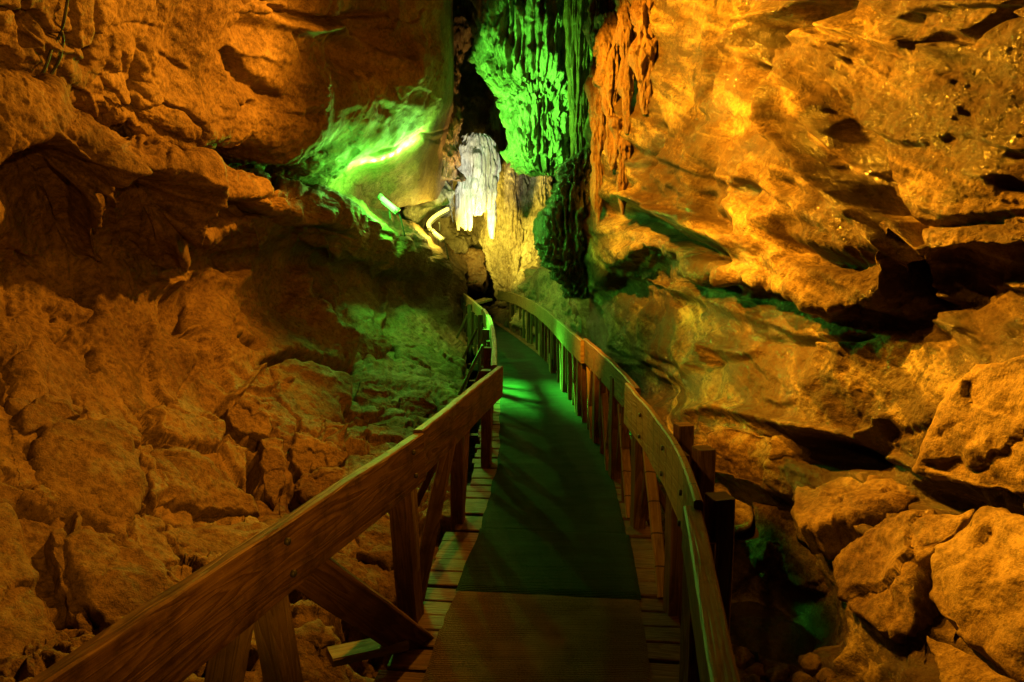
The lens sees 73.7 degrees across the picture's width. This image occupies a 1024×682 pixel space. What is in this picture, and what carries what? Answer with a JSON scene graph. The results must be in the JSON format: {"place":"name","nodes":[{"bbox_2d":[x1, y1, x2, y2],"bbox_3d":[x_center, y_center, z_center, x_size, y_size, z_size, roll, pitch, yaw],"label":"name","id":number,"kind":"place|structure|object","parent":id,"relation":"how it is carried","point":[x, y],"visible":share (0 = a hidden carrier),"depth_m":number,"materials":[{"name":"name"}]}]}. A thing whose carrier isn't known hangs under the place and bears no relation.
{"place":"outdoors","nodes":[
{"label":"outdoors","id":0,"kind":"place"},
{"bbox_2d":[0,0,453,210],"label":"cave ceiling","id":1,"kind":"structure","parent":0,"point":[354,98],"depth_m":5.95,"materials":[{"name":"stone"}]},
{"bbox_2d":[40,0,68,74],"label":"cable","id":2,"kind":"object","parent":1,"relation":"hanging from","point":[60,34],"visible":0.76,"depth_m":3.47,"materials":[{"name":"black rubber"}]},
{"bbox_2d":[0,68,467,681],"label":"cave wall","id":3,"kind":"structure","parent":0,"point":[158,294],"depth_m":4.71,"materials":[{"name":"brown stone"}]},
{"bbox_2d":[0,502,69,681],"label":"rock slab","id":4,"kind":"object","parent":3,"relation":"attached to","point":[25,619],"visible":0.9,"depth_m":2.44,"materials":[{"name":"stone"}]},
{"bbox_2d":[12,395,79,434],"bbox_3d":[-2.418,0.452,3.367,0.421,0.371,0.332,1,7,11],"label":"rock","id":5,"kind":"object","parent":3,"relation":"on","point":[40,414],"visible":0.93,"depth_m":3.29,"materials":[{"name":"stone"}]},
{"bbox_2d":[44,528,93,631],"bbox_3d":[-1.797,1.028,2.724,0.109,0.473,0.546,-7,10,-43],"label":"rock","id":6,"kind":"object","parent":3,"relation":"on","point":[55,567],"visible":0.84,"depth_m":2.68,"materials":[{"name":"stone"}]},
{"bbox_2d":[27,418,144,533],"bbox_3d":[-2.178,0.760,3.362,0.768,0.740,0.655,6,9,40],"label":"rock slab","id":7,"kind":"object","parent":3,"relation":"on","point":[91,472],"visible":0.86,"depth_m":3.23,"materials":[{"name":"stone"}]},
{"bbox_2d":[63,529,179,631],"bbox_3d":[-1.673,1.123,2.865,0.707,0.667,0.437,3,8,20],"label":"rock slab","id":8,"kind":"object","parent":3,"relation":"attached to","point":[112,580],"visible":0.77,"depth_m":2.75,"materials":[{"name":"stone"}]},
{"bbox_2d":[140,446,259,518],"bbox_3d":[-2.017,0.976,4.071,0.609,0.719,0.796,5,9,33],"label":"rock slab","id":9,"kind":"object","parent":3,"relation":"on","point":[199,486],"visible":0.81,"depth_m":4.01,"materials":[{"name":"stone"}]},
{"bbox_2d":[174,522,268,555],"bbox_3d":[-1.613,1.226,3.757,0.528,0.565,0.750,3,8,23],"label":"rock slab","id":10,"kind":"object","parent":3,"relation":"attached to","point":[206,540],"visible":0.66,"depth_m":3.63,"materials":[{"name":"stone"}]},
{"bbox_2d":[219,396,270,442],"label":"rock","id":11,"kind":"object","parent":3,"relation":"on","point":[250,416],"visible":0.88,"depth_m":5.20,"materials":[{"name":"stone"}]},
{"bbox_2d":[257,438,285,510],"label":"rock","id":12,"kind":"object","parent":3,"relation":"on","point":[272,463],"visible":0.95,"depth_m":4.77,"materials":[{"name":"stone"}]},
{"bbox_2d":[269,359,352,423],"bbox_3d":[-2.034,0.626,6.545,0.951,0.893,1.180,0,7,0],"label":"rock slab","id":13,"kind":"object","parent":3,"relation":"on","point":[326,389],"visible":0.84,"depth_m":6.43,"materials":[{"name":"stone"}]},
{"bbox_2d":[289,432,347,479],"bbox_3d":[-1.501,0.977,5.176,0.507,0.558,0.526,0,7,0],"label":"rock","id":14,"kind":"object","parent":3,"relation":"on","point":[309,454],"visible":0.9,"depth_m":5.08,"materials":[{"name":"stone"}]},
{"bbox_2d":[294,467,347,503],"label":"rock","id":15,"kind":"object","parent":3,"relation":"on","point":[309,486],"visible":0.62,"depth_m":4.77,"materials":[{"name":"stone"}]},
{"bbox_2d":[294,619,349,681],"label":"rock slab","id":16,"kind":"object","parent":3,"relation":"attached to","point":[316,665],"visible":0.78,"depth_m":2.87,"materials":[{"name":"stone"}]},
{"bbox_2d":[331,553,378,591],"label":"rock","id":17,"kind":"object","parent":3,"relation":"on","point":[357,569],"visible":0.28,"depth_m":3.64,"materials":[{"name":"stone"}]},
{"bbox_2d":[355,514,392,570],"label":"rock","id":18,"kind":"object","parent":3,"relation":"on","point":[374,542],"visible":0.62,"depth_m":3.98,"materials":[{"name":"stone"}]},
{"bbox_2d":[354,382,393,409],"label":"rock","id":19,"kind":"object","parent":3,"relation":"on","point":[368,394],"visible":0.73,"depth_m":7.04,"materials":[{"name":"stone"}]},
{"bbox_2d":[357,332,391,359],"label":"rock","id":20,"kind":"object","parent":3,"relation":"on","point":[378,348],"visible":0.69,"depth_m":8.39,"materials":[{"name":"stone"}]},
{"bbox_2d":[377,193,405,235],"bbox_3d":[-1.786,-1.865,10.090,0.396,0.628,0.180,0,7,0],"label":"tube lamp","id":21,"kind":"object","parent":3,"relation":"attached to","point":[391,207],"visible":1,"depth_m":10.01,"materials":[{"name":"plastic"}]},
{"bbox_2d":[398,389,437,417],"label":"rock","id":22,"kind":"object","parent":3,"relation":"on","point":[423,403],"visible":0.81,"depth_m":7.13,"materials":[{"name":"stone"}]},
{"bbox_2d":[400,181,455,227],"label":"rock","id":23,"kind":"object","parent":3,"relation":"on","point":[421,214],"visible":0.43,"depth_m":13.37,"materials":[{"name":"beige stone"}]},
{"bbox_2d":[390,344,466,378],"bbox_3d":[-1.163,0.447,9.338,1.220,0.825,1.016,-2,7,-17],"label":"rock slab","id":24,"kind":"object","parent":3,"relation":"attached to","point":[442,362],"visible":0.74,"depth_m":9.31,"materials":[{"name":"stone"}]},
{"bbox_2d":[430,228,448,258],"bbox_3d":[-1.372,-1.839,12.915,0.347,0.581,0.180,0,7,0],"label":"tube lamp","id":25,"kind":"object","parent":3,"relation":"attached to","point":[438,236],"visible":0.99,"depth_m":12.84,"materials":[{"name":"plastic"}]},
{"bbox_2d":[427,205,453,232],"bbox_3d":[-1.378,-2.345,13.132,0.692,0.536,0.172,-7,10,-43],"label":"tube lamp","id":26,"kind":"object","parent":3,"relation":"attached to","point":[435,217],"visible":0.97,"depth_m":13.08,"materials":[{"name":"plastic"}]},
{"bbox_2d":[326,638,408,666],"bbox_3d":[-0.569,1.216,2.696,0.306,0.059,0.102,-4,8,-29],"label":"plank","id":27,"kind":"object","parent":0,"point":[351,652],"visible":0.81,"depth_m":2.66,"materials":[{"name":"brown wood"}]},
{"bbox_2d":[393,37,596,375],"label":"cave wall","id":28,"kind":"structure","parent":0,"point":[474,114],"depth_m":19.34,"materials":[{"name":"brown stone"}]},
{"bbox_2d":[440,0,473,182],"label":"cave column","id":29,"kind":"structure","parent":28,"relation":"attached to","point":[462,18],"depth_m":12.93,"materials":[{"name":"brown stone"}]},
{"bbox_2d":[459,248,489,293],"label":"rock","id":30,"kind":"object","parent":28,"relation":"on","point":[474,259],"visible":0.83,"depth_m":17.11,"materials":[{"name":"brown stone"}]},
{"bbox_2d":[455,132,500,238],"bbox_3d":[-0.725,-3.309,14.577,0.992,2.246,0.751,0,7,0],"label":"flowstone","id":31,"kind":"object","parent":28,"relation":"attached to","point":[479,168],"visible":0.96,"depth_m":14.39,"materials":[{"name":"white stone"}]},
{"bbox_2d":[478,77,531,300],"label":"cave column","id":32,"kind":"structure","parent":28,"relation":"attached to","point":[501,250],"depth_m":16.48,"materials":[{"name":"beige stone"}]},
{"bbox_2d":[467,0,570,177],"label":"flowstone curtain","id":33,"kind":"object","parent":28,"relation":"attached to","point":[517,56],"visible":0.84,"depth_m":11.22,"materials":[{"name":"green stone"}]},
{"bbox_2d":[511,176,551,294],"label":"cave column","id":34,"kind":"structure","parent":28,"relation":"attached to","point":[539,188],"depth_m":16.38,"materials":[{"name":"beige stone"}]},
{"bbox_2d":[517,268,571,326],"bbox_3d":[0.942,-0.647,13.364,1.590,1.719,1.520,2,7,16],"label":"boulder","id":35,"kind":"object","parent":28,"relation":"on","point":[541,287],"visible":0.41,"depth_m":12.93,"materials":[{"name":"beige stone"}]},
{"bbox_2d":[465,357,820,665],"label":"cave floor","id":36,"kind":"structure","parent":0,"point":[773,634],"depth_m":5.02,"materials":[{"name":"brown stone"}]},
{"bbox_2d":[374,318,680,681],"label":"boardwalk","id":37,"kind":"structure","parent":36,"relation":"on","point":[662,629],"depth_m":3.38,"materials":[{"name":"brown wood"}]},
{"bbox_2d":[27,293,502,681],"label":"railing","id":38,"kind":"object","parent":37,"relation":"attached to","point":[216,612],"visible":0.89,"depth_m":2.20,"materials":[{"name":"brown wood"}]},
{"bbox_2d":[474,298,492,303],"bbox_3d":[-0.694,-0.832,14.458,0.482,0.140,0.303,-6,9,-39],"label":"plank","id":39,"kind":"object","parent":38,"relation":"on","point":[481,300],"visible":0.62,"depth_m":14.42,"materials":[{"name":"brown wood"}]},
{"bbox_2d":[422,591,651,681],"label":"carpet runner","id":40,"kind":"object","parent":37,"relation":"on","point":[493,637],"visible":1,"depth_m":2.84,"materials":[{"name":"brown carpet"}]},
{"bbox_2d":[465,313,625,533],"bbox_3d":[-0.281,0.168,11.491,1.362,0.021,15.387,-1,7,-6],"label":"carpet runner","id":41,"kind":"object","parent":37,"relation":"on","point":[551,474],"visible":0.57,"depth_m":5.27,"materials":[{"name":"green carpet"}]},
{"bbox_2d":[456,528,640,599],"bbox_3d":[0.204,1.150,3.614,0.884,0.024,0.774,1,7,6],"label":"carpet runner","id":42,"kind":"object","parent":37,"relation":"on","point":[577,564],"visible":1,"depth_m":3.52,"materials":[{"name":"green carpet"}]},
{"bbox_2d":[497,290,739,681],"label":"railing","id":43,"kind":"object","parent":37,"relation":"attached to","point":[693,561],"visible":0.93,"depth_m":3.08,"materials":[{"name":"brown wood"}]},
{"bbox_2d":[732,646,755,670],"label":"cobble","id":44,"kind":"object","parent":36,"relation":"on","point":[744,658],"visible":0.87,"depth_m":4.49,"materials":[{"name":"brown stone"}]},
{"bbox_2d":[745,662,764,680],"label":"cobble","id":45,"kind":"object","parent":36,"relation":"on","point":[756,668],"visible":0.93,"depth_m":4.38,"materials":[{"name":"brown stone"}]},
{"bbox_2d":[764,667,790,681],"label":"cobble","id":46,"kind":"object","parent":36,"relation":"on","point":[777,674],"visible":1,"depth_m":4.33,"materials":[{"name":"brown stone"}]},
{"bbox_2d":[569,0,1023,681],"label":"cave wall","id":47,"kind":"structure","parent":0,"point":[813,238],"depth_m":5.15,"materials":[{"name":"brown stone"}]},
{"bbox_2d":[532,148,591,298],"bbox_3d":[0.852,-1.798,10.519,1.083,2.330,0.917,0,7,0],"label":"flowstone","id":48,"kind":"object","parent":47,"relation":"attached to","point":[560,241],"visible":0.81,"depth_m":10.36,"materials":[{"name":"green stone"}]},
{"bbox_2d":[562,0,589,156],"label":"stalactite","id":49,"kind":"object","parent":47,"relation":"hanging from","point":[575,15],"visible":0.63,"depth_m":10.75},
{"bbox_2d":[587,74,602,224],"bbox_3d":[1.220,-2.710,9.769,0.324,2.162,0.407,0,7,0],"label":"stalactite","id":50,"kind":"object","parent":47,"relation":"hanging from","point":[596,183],"visible":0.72,"depth_m":9.69},
{"bbox_2d":[582,0,608,149],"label":"stalactite","id":51,"kind":"object","parent":47,"relation":"hanging from","point":[591,25],"visible":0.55,"depth_m":9.63},
{"bbox_2d":[592,10,620,170],"bbox_3d":[1.323,-3.412,9.387,0.469,2.157,0.654,0,7,0],"label":"stalactite","id":52,"kind":"object","parent":47,"relation":"hanging from","point":[606,52],"visible":0.76,"depth_m":9.17},
{"bbox_2d":[608,115,632,214],"bbox_3d":[1.516,-2.354,9.174,0.486,1.324,0.352,-6,9,-39],"label":"stalactite","id":53,"kind":"object","parent":47,"relation":"hanging from","point":[622,145],"visible":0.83,"depth_m":9.01},
{"bbox_2d":[613,0,636,133],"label":"stalactite","id":54,"kind":"object","parent":47,"relation":"hanging from","point":[625,36],"visible":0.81,"depth_m":8.88},
{"bbox_2d":[627,0,657,115],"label":"stalactite","id":55,"kind":"object","parent":47,"relation":"hanging from","point":[642,53],"visible":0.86,"depth_m":8.50},
{"bbox_2d":[694,426,810,494],"bbox_3d":[2.143,0.938,5.845,0.674,0.531,1.216,-5,9,-33],"label":"boulder","id":56,"kind":"object","parent":47,"relation":"on","point":[738,452],"visible":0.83,"depth_m":5.66,"materials":[{"name":"brown stone"}]},
{"bbox_2d":[752,502,828,594],"bbox_3d":[2.403,1.687,5.517,0.573,0.624,0.992,-3,8,-19],"label":"boulder","id":57,"kind":"object","parent":47,"relation":"on","point":[797,559],"visible":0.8,"depth_m":5.38,"materials":[{"name":"brown stone"}]},
{"bbox_2d":[792,671,813,681],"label":"cobble","id":58,"kind":"object","parent":47,"relation":"on","point":[799,676],"visible":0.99,"depth_m":4.06,"materials":[{"name":"brown stone"}]},
{"bbox_2d":[798,652,821,676],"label":"cobble","id":59,"kind":"object","parent":47,"relation":"on","point":[810,663],"visible":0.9,"depth_m":4.09,"materials":[{"name":"brown stone"}]},
{"bbox_2d":[816,667,836,681],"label":"cobble","id":60,"kind":"object","parent":47,"relation":"on","point":[825,674],"visible":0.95,"depth_m":3.88,"materials":[{"name":"brown stone"}]},
{"bbox_2d":[791,475,917,559],"bbox_3d":[2.346,1.159,4.683,0.804,0.519,0.781,2,8,19],"label":"boulder","id":61,"kind":"object","parent":47,"relation":"on","point":[827,516],"visible":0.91,"depth_m":4.46,"materials":[{"name":"brown stone"}]},
{"bbox_2d":[832,509,975,644],"bbox_3d":[2.385,1.371,3.882,0.971,1.005,0.818,0,7,0],"label":"boulder","id":62,"kind":"object","parent":47,"relation":"on","point":[882,573],"visible":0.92,"depth_m":3.73,"materials":[{"name":"brown stone"}]},
{"bbox_2d":[912,355,1023,493],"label":"boulder","id":63,"kind":"object","parent":47,"relation":"on","point":[974,436],"visible":0.99,"depth_m":3.56,"materials":[{"name":"brown stone"}]},
{"bbox_2d":[927,636,1016,681],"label":"boulder","id":64,"kind":"object","parent":47,"relation":"on","point":[954,664],"visible":1,"depth_m":3.02,"materials":[{"name":"brown stone"}]},
{"bbox_2d":[929,506,1023,681],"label":"boulder","id":65,"kind":"object","parent":47,"relation":"on","point":[976,594],"visible":1,"depth_m":3.20,"materials":[{"name":"brown stone"}]}
]}

